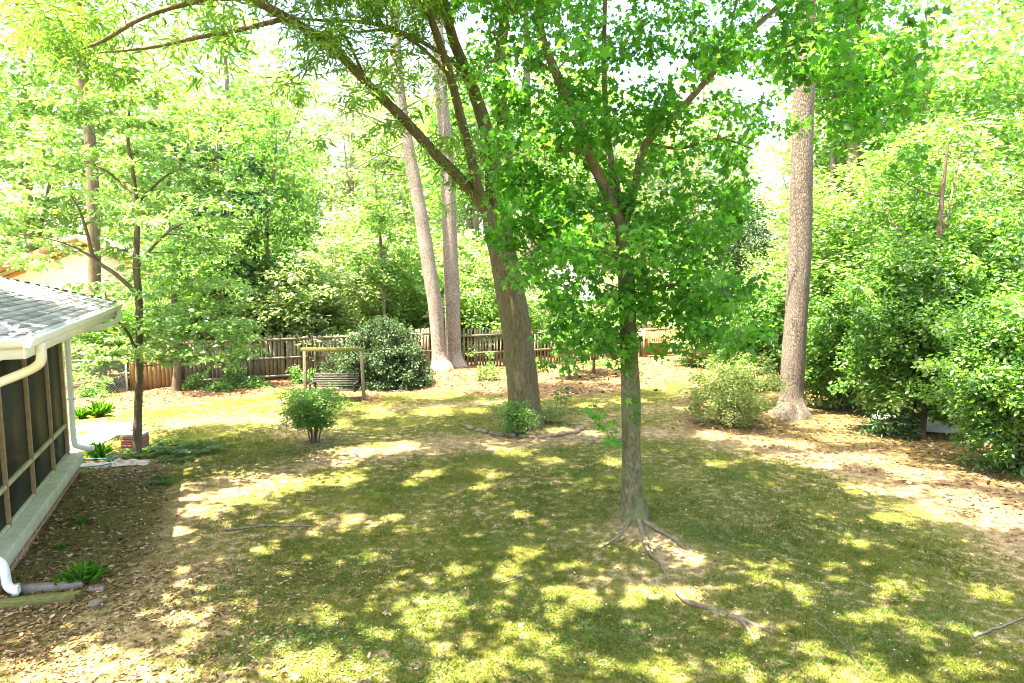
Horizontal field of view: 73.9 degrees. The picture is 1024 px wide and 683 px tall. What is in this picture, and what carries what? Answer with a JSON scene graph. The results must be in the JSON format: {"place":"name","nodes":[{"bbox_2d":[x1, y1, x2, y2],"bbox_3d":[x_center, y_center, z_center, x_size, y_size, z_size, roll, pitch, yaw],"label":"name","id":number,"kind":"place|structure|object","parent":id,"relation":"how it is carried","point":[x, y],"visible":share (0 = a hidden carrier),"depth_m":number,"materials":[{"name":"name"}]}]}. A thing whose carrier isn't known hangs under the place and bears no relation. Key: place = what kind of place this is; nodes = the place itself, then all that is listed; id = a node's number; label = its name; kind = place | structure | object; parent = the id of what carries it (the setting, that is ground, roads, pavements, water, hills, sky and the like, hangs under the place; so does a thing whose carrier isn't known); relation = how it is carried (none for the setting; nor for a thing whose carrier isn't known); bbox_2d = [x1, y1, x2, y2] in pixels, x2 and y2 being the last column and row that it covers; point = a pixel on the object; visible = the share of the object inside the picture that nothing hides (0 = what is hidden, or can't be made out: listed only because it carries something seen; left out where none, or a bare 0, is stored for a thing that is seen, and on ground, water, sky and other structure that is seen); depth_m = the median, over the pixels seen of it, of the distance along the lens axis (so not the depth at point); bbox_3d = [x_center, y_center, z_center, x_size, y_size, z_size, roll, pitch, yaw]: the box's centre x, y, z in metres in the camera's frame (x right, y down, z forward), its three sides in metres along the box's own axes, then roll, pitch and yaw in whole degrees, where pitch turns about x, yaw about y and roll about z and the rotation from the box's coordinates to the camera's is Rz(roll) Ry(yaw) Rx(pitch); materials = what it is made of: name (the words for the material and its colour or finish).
{"place":"outdoors","nodes":[
{"label":"outdoors","id":0,"kind":"place"},
{"bbox_2d":[69,422,145,452],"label":"patio","id":1,"kind":"structure","parent":0,"point":[105,434],"depth_m":18.53,"materials":[{"name":"concrete"}]},
{"bbox_2d":[0,274,1023,682],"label":"lawn","id":2,"kind":"structure","parent":0,"point":[666,552],"depth_m":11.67,"materials":[{"name":"green plant"}]},
{"bbox_2d":[0,83,26,272],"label":"tall tree","id":3,"kind":"object","parent":2,"relation":"on","point":[3,133],"visible":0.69,"depth_m":31.09,"materials":[{"name":"green plant"}]},
{"bbox_2d":[0,590,81,608],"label":"edging beam","id":4,"kind":"structure","parent":2,"relation":"on","point":[22,601],"depth_m":9.13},
{"bbox_2d":[8,580,84,593],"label":"edging beam","id":5,"kind":"structure","parent":2,"relation":"on","point":[36,587],"depth_m":9.54,"materials":[{"name":"grey wood"}]},
{"bbox_2d":[0,277,122,596],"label":"screened porch","id":6,"kind":"object","parent":2,"relation":"on","point":[40,469],"visible":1,"depth_m":11.66,"materials":[{"name":"wood"}]},
{"bbox_2d":[0,0,135,260],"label":"tall tree","id":7,"kind":"object","parent":2,"relation":"on","point":[21,111],"visible":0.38,"depth_m":37.54,"materials":[{"name":"green plant"}]},
{"bbox_2d":[32,0,126,296],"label":"tall tree","id":8,"kind":"object","parent":2,"relation":"on","point":[94,268],"visible":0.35,"depth_m":29.85,"materials":[{"name":"brown plant"}]},
{"bbox_2d":[60,555,109,583],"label":"grass tuft","id":9,"kind":"object","parent":2,"relation":"on","point":[89,571],"visible":0.94,"depth_m":9.72,"materials":[{"name":"green plant"}]},
{"bbox_2d":[64,359,128,391],"bbox_3d":[-14.954,1.270,24.320,2.192,1.422,0.069,-2,7,-16],"label":"chain link fence","id":10,"kind":"object","parent":2,"relation":"on","point":[126,376],"visible":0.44,"depth_m":24.46,"materials":[{"name":"metal"}]},
{"bbox_2d":[74,383,120,398],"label":"plant","id":11,"kind":"object","parent":2,"relation":"on","point":[95,392],"visible":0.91,"depth_m":23.38,"materials":[{"name":"green plant"}]},
{"bbox_2d":[83,440,113,457],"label":"grass tuft","id":12,"kind":"object","parent":2,"relation":"on","point":[100,450],"visible":0.89,"depth_m":16.02,"materials":[{"name":"green plant"}]},
{"bbox_2d":[84,400,114,416],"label":"grass tuft","id":13,"kind":"object","parent":2,"relation":"on","point":[103,409],"visible":1,"depth_m":20.30,"materials":[{"name":"green plant"}]},
{"bbox_2d":[2,0,206,239],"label":"tall tree","id":14,"kind":"object","parent":2,"relation":"on","point":[130,35],"visible":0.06,"depth_m":44.72,"materials":[{"name":"green plant"}]},
{"bbox_2d":[0,234,213,361],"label":"neighbour house","id":15,"kind":"structure","parent":2,"relation":"on","point":[75,268],"depth_m":31.72,"materials":[{"name":"beige paint"}]},
{"bbox_2d":[63,285,163,386],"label":"bushy tree","id":16,"kind":"object","parent":2,"relation":"on","point":[93,336],"visible":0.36,"depth_m":25.09,"materials":[{"name":"green plant"}]},
{"bbox_2d":[80,458,151,468],"bbox_3d":[-9.078,2.744,15.512,1.557,0.135,0.530,-2,7,-16],"label":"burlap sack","id":17,"kind":"object","parent":2,"relation":"on","point":[119,462],"visible":0.93,"depth_m":15.46,"materials":[{"name":"beige fabric"}]},
{"bbox_2d":[0,83,269,456],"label":"dogwood tree","id":18,"kind":"object","parent":2,"relation":"on","point":[129,126],"visible":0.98,"depth_m":15.09,"materials":[{"name":"green plant"}]},
{"bbox_2d":[128,344,172,390],"bbox_3d":[-13.206,0.959,25.294,1.776,1.704,0.134,-4,7,-32],"label":"wooden fence","id":19,"kind":"object","parent":2,"relation":"on","point":[159,376],"visible":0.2,"depth_m":25.20,"materials":[{"name":"beige wood"}]},
{"bbox_2d":[72,36,241,260],"bbox_3d":[-18.808,-7.757,36.395,8.768,16.914,8.262,2,7,21],"label":"tall tree","id":20,"kind":"object","parent":2,"relation":"on","point":[154,75],"visible":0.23,"depth_m":35.16,"materials":[{"name":"green plant"}]},
{"bbox_2d":[144,436,196,454],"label":"fern","id":21,"kind":"object","parent":2,"relation":"on","point":[161,446],"visible":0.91,"depth_m":16.79,"materials":[{"name":"green plant"}]},
{"bbox_2d":[113,273,238,370],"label":"bushy tree","id":22,"kind":"object","parent":2,"relation":"on","point":[190,330],"visible":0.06,"depth_m":27.18,"materials":[{"name":"green plant"}]},
{"bbox_2d":[110,203,251,391],"bbox_3d":[-11.759,-1.448,24.665,4.554,6.998,4.571,-6,9,-42],"label":"understory tree","id":23,"kind":"object","parent":2,"relation":"on","point":[198,271],"visible":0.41,"depth_m":24.08,"materials":[{"name":"green plant"}]},
{"bbox_2d":[182,370,211,389],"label":"plant","id":24,"kind":"object","parent":2,"relation":"on","point":[195,379],"visible":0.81,"depth_m":25.03,"materials":[{"name":"green plant"}]},
{"bbox_2d":[170,440,229,458],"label":"fern","id":25,"kind":"object","parent":2,"relation":"on","point":[200,443],"visible":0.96,"depth_m":16.52,"materials":[{"name":"green plant"}]},
{"bbox_2d":[145,113,282,373],"bbox_3d":[-11.645,-3.599,27.341,5.027,10.655,4.671,0,6,0],"label":"magnolia tree","id":26,"kind":"object","parent":2,"relation":"on","point":[214,160],"visible":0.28,"depth_m":26.73,"materials":[{"name":"green plant"}]},
{"bbox_2d":[126,1,331,277],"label":"tall tree","id":27,"kind":"object","parent":2,"relation":"on","point":[241,106],"visible":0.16,"depth_m":40.05,"materials":[{"name":"green plant"}]},
{"bbox_2d":[221,360,247,387],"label":"plant","id":28,"kind":"object","parent":2,"relation":"on","point":[229,374],"visible":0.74,"depth_m":25.21,"materials":[{"name":"green plant"}]},
{"bbox_2d":[181,271,300,373],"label":"bushy tree","id":29,"kind":"object","parent":2,"relation":"on","point":[269,284],"visible":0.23,"depth_m":27.07,"materials":[{"name":"green plant"}]},
{"bbox_2d":[236,375,274,387],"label":"plant","id":30,"kind":"object","parent":2,"relation":"on","point":[251,383],"visible":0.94,"depth_m":25.27,"materials":[{"name":"green plant"}]},
{"bbox_2d":[192,62,344,254],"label":"tall tree","id":31,"kind":"object","parent":2,"relation":"on","point":[263,81],"visible":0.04,"depth_m":62.59,"materials":[{"name":"green plant"}]},
{"bbox_2d":[212,74,327,371],"bbox_3d":[-9.939,-4.733,28.429,4.577,12.676,4.073,0,6,0],"label":"twin stem tree","id":32,"kind":"object","parent":2,"relation":"on","point":[263,153],"visible":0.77,"depth_m":27.72,"materials":[{"name":"green plant"}]},
{"bbox_2d":[0,0,544,430],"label":"oak tree","id":33,"kind":"object","parent":2,"relation":"on","point":[519,357],"visible":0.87,"depth_m":16.43,"materials":[{"name":"green plant"}]},
{"bbox_2d":[249,188,317,267],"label":"tall tree","id":34,"kind":"object","parent":2,"relation":"on","point":[284,247],"visible":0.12,"depth_m":37.26,"materials":[{"name":"green plant"}]},
{"bbox_2d":[211,255,356,370],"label":"bushy tree","id":35,"kind":"object","parent":2,"relation":"on","point":[299,280],"visible":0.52,"depth_m":27.28,"materials":[{"name":"green plant"}]},
{"bbox_2d":[285,364,315,384],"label":"plant","id":36,"kind":"object","parent":2,"relation":"on","point":[298,377],"visible":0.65,"depth_m":25.81,"materials":[{"name":"green plant"}]},
{"bbox_2d":[261,158,346,270],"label":"tall tree","id":37,"kind":"object","parent":2,"relation":"on","point":[327,201],"visible":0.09,"depth_m":60.73,"materials":[{"name":"green plant"}]},
{"bbox_2d":[181,328,431,385],"bbox_3d":[-7.837,0.581,27.154,9.863,2.010,0.134,-3,7,-22],"label":"wooden fence","id":38,"kind":"object","parent":2,"relation":"on","point":[262,361],"visible":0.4,"depth_m":26.65,"materials":[{"name":"brown wood"}]},
{"bbox_2d":[250,269,362,364],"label":"bushy tree","id":39,"kind":"object","parent":2,"relation":"on","point":[331,310],"visible":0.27,"depth_m":28.93,"materials":[{"name":"green plant"}]},
{"bbox_2d":[274,383,353,443],"bbox_3d":[-4.931,1.881,17.161,2.018,1.608,1.658,0,6,0],"label":"shrub","id":40,"kind":"object","parent":2,"relation":"on","point":[314,400],"visible":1,"depth_m":16.94,"materials":[{"name":"green plant"}]},
{"bbox_2d":[312,337,342,382],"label":"mounded shrub","id":41,"kind":"object","parent":2,"relation":"on","point":[331,358],"visible":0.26,"depth_m":26.13,"materials":[{"name":"green plant"}]},
{"bbox_2d":[300,348,365,402],"bbox_3d":[-6.019,1.141,22.964,2.139,1.871,0.700,0,6,0],"label":"swing frame","id":42,"kind":"object","parent":2,"relation":"on","point":[353,350],"visible":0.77,"depth_m":22.85,"materials":[{"name":"brown wood"}]},
{"bbox_2d":[308,352,358,391],"bbox_3d":[-6.019,1.008,23.044,1.560,1.366,0.711,0,6,0],"label":"porch swing","id":43,"kind":"object","parent":42,"relation":"hanging from","point":[316,379],"visible":0.93,"depth_m":23.28,"materials":[{"name":"grey wood"}]},
{"bbox_2d":[277,233,408,349],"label":"bushy tree","id":44,"kind":"object","parent":2,"relation":"on","point":[328,266],"visible":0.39,"depth_m":30.63,"materials":[{"name":"green plant"}]},
{"bbox_2d":[279,72,414,267],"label":"tall tree","id":45,"kind":"object","parent":2,"relation":"on","point":[329,126],"visible":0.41,"depth_m":55.69,"materials":[{"name":"green plant"}]},
{"bbox_2d":[288,203,442,338],"bbox_3d":[-7.465,-3.193,35.758,8.719,8.103,8.323,1,6,6],"label":"bushy tree","id":46,"kind":"object","parent":2,"relation":"on","point":[327,225],"visible":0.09,"depth_m":33.91,"materials":[{"name":"green plant"}]},
{"bbox_2d":[291,1,453,370],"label":"pine tree","id":47,"kind":"object","parent":2,"relation":"on","point":[440,361],"visible":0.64,"depth_m":28.07,"materials":[{"name":"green plant"}]},
{"bbox_2d":[327,114,421,317],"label":"slim tree","id":48,"kind":"object","parent":2,"relation":"on","point":[374,225],"visible":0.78,"depth_m":30.36,"materials":[{"name":"green plant"}]},
{"bbox_2d":[330,313,435,391],"bbox_3d":[-4.846,0.449,25.825,4.048,3.035,3.494,0,6,0],"label":"mounded shrub","id":49,"kind":"object","parent":2,"relation":"on","point":[392,360],"visible":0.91,"depth_m":25.09,"materials":[{"name":"green plant"}]},
{"bbox_2d":[333,52,481,259],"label":"tall tree","id":50,"kind":"object","parent":2,"relation":"on","point":[406,93],"visible":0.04,"depth_m":66.41,"materials":[{"name":"green plant"}]},
{"bbox_2d":[353,251,467,349],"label":"bushy tree","id":51,"kind":"object","parent":2,"relation":"on","point":[416,292],"visible":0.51,"depth_m":31.79,"materials":[{"name":"green plant"}]},
{"bbox_2d":[369,87,479,260],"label":"tall tree","id":52,"kind":"object","parent":2,"relation":"on","point":[401,154],"visible":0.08,"depth_m":57.43,"materials":[{"name":"green plant"}]},
{"bbox_2d":[386,233,490,343],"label":"bushy tree","id":53,"kind":"object","parent":2,"relation":"on","point":[467,248],"visible":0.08,"depth_m":34.91,"materials":[{"name":"green plant"}]},
{"bbox_2d":[417,2,466,366],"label":"pine tree","id":54,"kind":"object","parent":2,"relation":"on","point":[452,297],"visible":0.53,"depth_m":29.00,"materials":[{"name":"brown plant"}]},
{"bbox_2d":[395,20,548,261],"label":"tall tree","id":55,"kind":"object","parent":2,"relation":"on","point":[473,221],"visible":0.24,"depth_m":40.08,"materials":[{"name":"green plant"}]},
{"bbox_2d":[416,260,529,357],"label":"bushy tree","id":56,"kind":"object","parent":2,"relation":"on","point":[472,307],"visible":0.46,"depth_m":32.44,"materials":[{"name":"green plant"}]},
{"bbox_2d":[342,262,603,349],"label":"neighbour house","id":57,"kind":"structure","parent":2,"relation":"on","point":[585,287],"depth_m":36.75,"materials":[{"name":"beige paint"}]},
{"bbox_2d":[457,349,506,380],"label":"plant","id":58,"kind":"object","parent":2,"relation":"on","point":[492,371],"visible":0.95,"depth_m":26.65,"materials":[{"name":"green plant"}]},
{"bbox_2d":[435,228,558,349],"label":"bushy tree","id":59,"kind":"object","parent":2,"relation":"on","point":[468,236],"visible":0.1,"depth_m":35.48,"materials":[{"name":"green plant"}]},
{"bbox_2d":[0,351,1023,682],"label":"leaf litter","id":60,"kind":"object","parent":2,"relation":"on","point":[10,661],"visible":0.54,"depth_m":10.28,"materials":[{"name":"brown plant"}]},
{"bbox_2d":[3,415,1022,682],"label":"weeds","id":61,"kind":"object","parent":2,"relation":"on","point":[587,623],"visible":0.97,"depth_m":8.74,"materials":[{"name":"green plant"}]},
{"bbox_2d":[461,327,568,365],"bbox_3d":[-0.022,0.216,30.767,5.843,1.936,0.134,-3,7,-23],"label":"picket fence","id":62,"kind":"object","parent":2,"relation":"on","point":[496,334],"visible":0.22,"depth_m":30.38,"materials":[{"name":"brown wood"}]},
{"bbox_2d":[491,400,541,437],"bbox_3d":[0.128,2.076,18.230,1.391,1.140,1.136,0,6,0],"label":"bush","id":63,"kind":"object","parent":2,"relation":"on","point":[516,419],"visible":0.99,"depth_m":18.07,"materials":[{"name":"green plant"}]},
{"bbox_2d":[32,416,1013,681],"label":"petal debris","id":64,"kind":"object","parent":2,"relation":"on","point":[616,532],"visible":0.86,"depth_m":10.67,"materials":[{"name":"beige plant"}]},
{"bbox_2d":[497,0,565,288],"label":"tall tree","id":65,"kind":"object","parent":2,"relation":"on","point":[526,14],"visible":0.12,"depth_m":35.53,"materials":[{"name":"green plant"}]},
{"bbox_2d":[525,289,582,353],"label":"bushy tree","id":66,"kind":"object","parent":2,"relation":"on","point":[538,321],"visible":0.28,"depth_m":34.05,"materials":[{"name":"green plant"}]},
{"bbox_2d":[541,402,567,422],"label":"shrub","id":67,"kind":"object","parent":2,"relation":"on","point":[560,413],"visible":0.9,"depth_m":19.46,"materials":[{"name":"green plant"}]},
{"bbox_2d":[539,325,595,378],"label":"maple","id":68,"kind":"object","parent":2,"relation":"on","point":[570,349],"visible":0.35,"depth_m":26.87,"materials":[{"name":"green plant"}]},
{"bbox_2d":[510,40,632,261],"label":"tall tree","id":69,"kind":"object","parent":2,"relation":"on","point":[589,189],"visible":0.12,"depth_m":45.85,"materials":[{"name":"green plant"}]},
{"bbox_2d":[548,297,618,374],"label":"maple","id":70,"kind":"object","parent":2,"relation":"on","point":[593,363],"visible":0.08,"depth_m":28.01,"materials":[{"name":"green plant"}]},
{"bbox_2d":[542,64,670,312],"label":"tall tree","id":71,"kind":"object","parent":2,"relation":"on","point":[622,146],"visible":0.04,"depth_m":58.38,"materials":[{"name":"green plant"}]},
{"bbox_2d":[593,112,707,291],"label":"tall tree","id":72,"kind":"object","parent":2,"relation":"on","point":[678,174],"visible":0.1,"depth_m":55.49,"materials":[{"name":"green plant"}]},
{"bbox_2d":[643,327,706,357],"bbox_3d":[8.234,0.022,34.191,3.838,1.535,0.134,-2,7,-21],"label":"wooden fence","id":73,"kind":"object","parent":2,"relation":"on","point":[653,333],"visible":0.24,"depth_m":33.77,"materials":[{"name":"beige wood"}]},
{"bbox_2d":[671,351,703,367],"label":"plant","id":74,"kind":"object","parent":2,"relation":"on","point":[687,363],"visible":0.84,"depth_m":30.66,"materials":[{"name":"green plant"}]},
{"bbox_2d":[448,0,953,644],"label":"maple tree","id":75,"kind":"object","parent":2,"relation":"on","point":[550,206],"visible":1,"depth_m":10.50,"materials":[{"name":"green plant"}]},
{"bbox_2d":[639,72,769,271],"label":"tall tree","id":76,"kind":"object","parent":2,"relation":"on","point":[704,121],"visible":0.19,"depth_m":61.02,"materials":[{"name":"green plant"}]},
{"bbox_2d":[655,248,783,365],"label":"bushy tree","id":77,"kind":"object","parent":2,"relation":"on","point":[693,346],"visible":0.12,"depth_m":30.69,"materials":[{"name":"green plant"}]},
{"bbox_2d":[676,350,790,429],"bbox_3d":[6.257,1.343,19.177,2.783,2.330,2.364,-3,7,-22],"label":"light azalea","id":78,"kind":"object","parent":2,"relation":"on","point":[737,398],"visible":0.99,"depth_m":18.83,"materials":[{"name":"green plant"}]},
{"bbox_2d":[704,174,778,269],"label":"tall tree","id":79,"kind":"object","parent":2,"relation":"on","point":[767,206],"visible":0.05,"depth_m":73.51,"materials":[{"name":"green plant"}]},
{"bbox_2d":[704,178,782,292],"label":"holly tree","id":80,"kind":"object","parent":2,"relation":"on","point":[752,229],"visible":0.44,"depth_m":29.29,"materials":[{"name":"green plant"}]},
{"bbox_2d":[704,260,815,386],"bbox_3d":[9.244,-0.585,25.069,4.315,4.773,3.441,0,6,0],"label":"hedge shrub","id":81,"kind":"object","parent":2,"relation":"on","point":[763,308],"visible":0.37,"depth_m":24.51,"materials":[{"name":"green plant"}]},
{"bbox_2d":[723,245,811,347],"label":"bushy tree","id":82,"kind":"object","parent":2,"relation":"on","point":[759,264],"visible":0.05,"depth_m":35.92,"materials":[{"name":"green plant"}]},
{"bbox_2d":[770,0,815,420],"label":"pine tree","id":83,"kind":"object","parent":2,"relation":"on","point":[793,355],"visible":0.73,"depth_m":19.48,"materials":[{"name":"brown plant"}]},
{"bbox_2d":[751,103,841,265],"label":"tall tree","id":84,"kind":"object","parent":2,"relation":"on","point":[772,148],"visible":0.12,"depth_m":68.65,"materials":[{"name":"green plant"}]},
{"bbox_2d":[745,189,906,340],"bbox_3d":[11.512,-1.942,25.557,5.832,7.462,6.190,-6,8,-42],"label":"bushy tree","id":85,"kind":"object","parent":2,"relation":"on","point":[779,265],"visible":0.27,"depth_m":24.57,"materials":[{"name":"green plant"}]},
{"bbox_2d":[758,1,914,265],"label":"tall tree","id":86,"kind":"object","parent":2,"relation":"on","point":[818,103],"visible":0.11,"depth_m":30.17,"materials":[{"name":"green plant"}]},
{"bbox_2d":[780,276,907,408],"bbox_3d":[10.687,0.067,21.329,3.790,4.378,3.364,5,8,36],"label":"hedge shrub","id":87,"kind":"object","parent":2,"relation":"on","point":[825,338],"visible":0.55,"depth_m":21.06,"materials":[{"name":"green plant"}]},
{"bbox_2d":[770,0,920,290],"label":"tall tree","id":88,"kind":"object","parent":2,"relation":"on","point":[878,11],"visible":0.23,"depth_m":26.62,"materials":[{"name":"green plant"}]},
{"bbox_2d":[761,91,939,298],"bbox_3d":[15.741,-6.345,32.413,7.737,14.924,7.290,0,6,-2],"label":"tall tree","id":89,"kind":"object","parent":2,"relation":"on","point":[820,159],"visible":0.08,"depth_m":32.32,"materials":[{"name":"green plant"}]},
{"bbox_2d":[765,123,994,387],"bbox_3d":[13.405,-2.848,24.953,7.840,9.452,7.387,-1,6,-8],"label":"bushy tree","id":90,"kind":"object","parent":2,"relation":"on","point":[850,207],"visible":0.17,"depth_m":23.95,"materials":[{"name":"green plant"}]},
{"bbox_2d":[857,408,923,442],"bbox_3d":[10.042,2.233,18.166,1.668,1.048,1.590,0,6,0],"label":"rhododendron","id":91,"kind":"object","parent":2,"relation":"on","point":[892,424],"visible":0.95,"depth_m":17.86,"materials":[{"name":"green plant"}]},
{"bbox_2d":[827,211,1006,427],"bbox_3d":[10.812,-0.383,17.960,4.781,6.052,3.336,0,6,0],"label":"hedge shrub","id":92,"kind":"object","parent":2,"relation":"on","point":[897,322],"visible":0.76,"depth_m":17.70,"materials":[{"name":"green plant"}]},
{"bbox_2d":[813,114,1023,290],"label":"bushy tree","id":93,"kind":"object","parent":2,"relation":"on","point":[971,164],"visible":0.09,"depth_m":24.80,"materials":[{"name":"green plant"}]},
{"bbox_2d":[814,0,1023,280],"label":"tall tree","id":94,"kind":"object","parent":2,"relation":"on","point":[972,82],"visible":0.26,"depth_m":27.25,"materials":[{"name":"green plant"}]},
{"bbox_2d":[819,113,1023,437],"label":"understory tree","id":95,"kind":"object","parent":2,"relation":"on","point":[921,192],"visible":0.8,"depth_m":18.63,"materials":[{"name":"green plant"}]},
{"bbox_2d":[891,0,1023,260],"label":"tall tree","id":96,"kind":"object","parent":2,"relation":"on","point":[1005,4],"visible":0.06,"depth_m":33.79,"materials":[{"name":"green plant"}]},
{"bbox_2d":[907,194,1023,385],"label":"hedge shrub","id":97,"kind":"object","parent":2,"relation":"on","point":[1007,274],"visible":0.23,"depth_m":17.72,"materials":[{"name":"green plant"}]},
{"bbox_2d":[909,284,1023,478],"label":"hedge shrub","id":98,"kind":"object","parent":2,"relation":"on","point":[992,386],"visible":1,"depth_m":14.60,"materials":[{"name":"green plant"}]},
{"bbox_2d":[965,9,1023,267],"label":"tall tree","id":99,"kind":"object","parent":2,"relation":"on","point":[1017,114],"visible":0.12,"depth_m":30.53,"materials":[{"name":"green plant"}]},
{"bbox_2d":[0,0,1023,273],"label":"sky","id":100,"kind":"structure","parent":0,"point":[753,89],"materials":[{"name":"white"}]},
{"bbox_2d":[870,414,1000,433],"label":"driveway","id":101,"kind":"structure","parent":0,"point":[936,427],"depth_m":18.69,"materials":[{"name":"concrete"}]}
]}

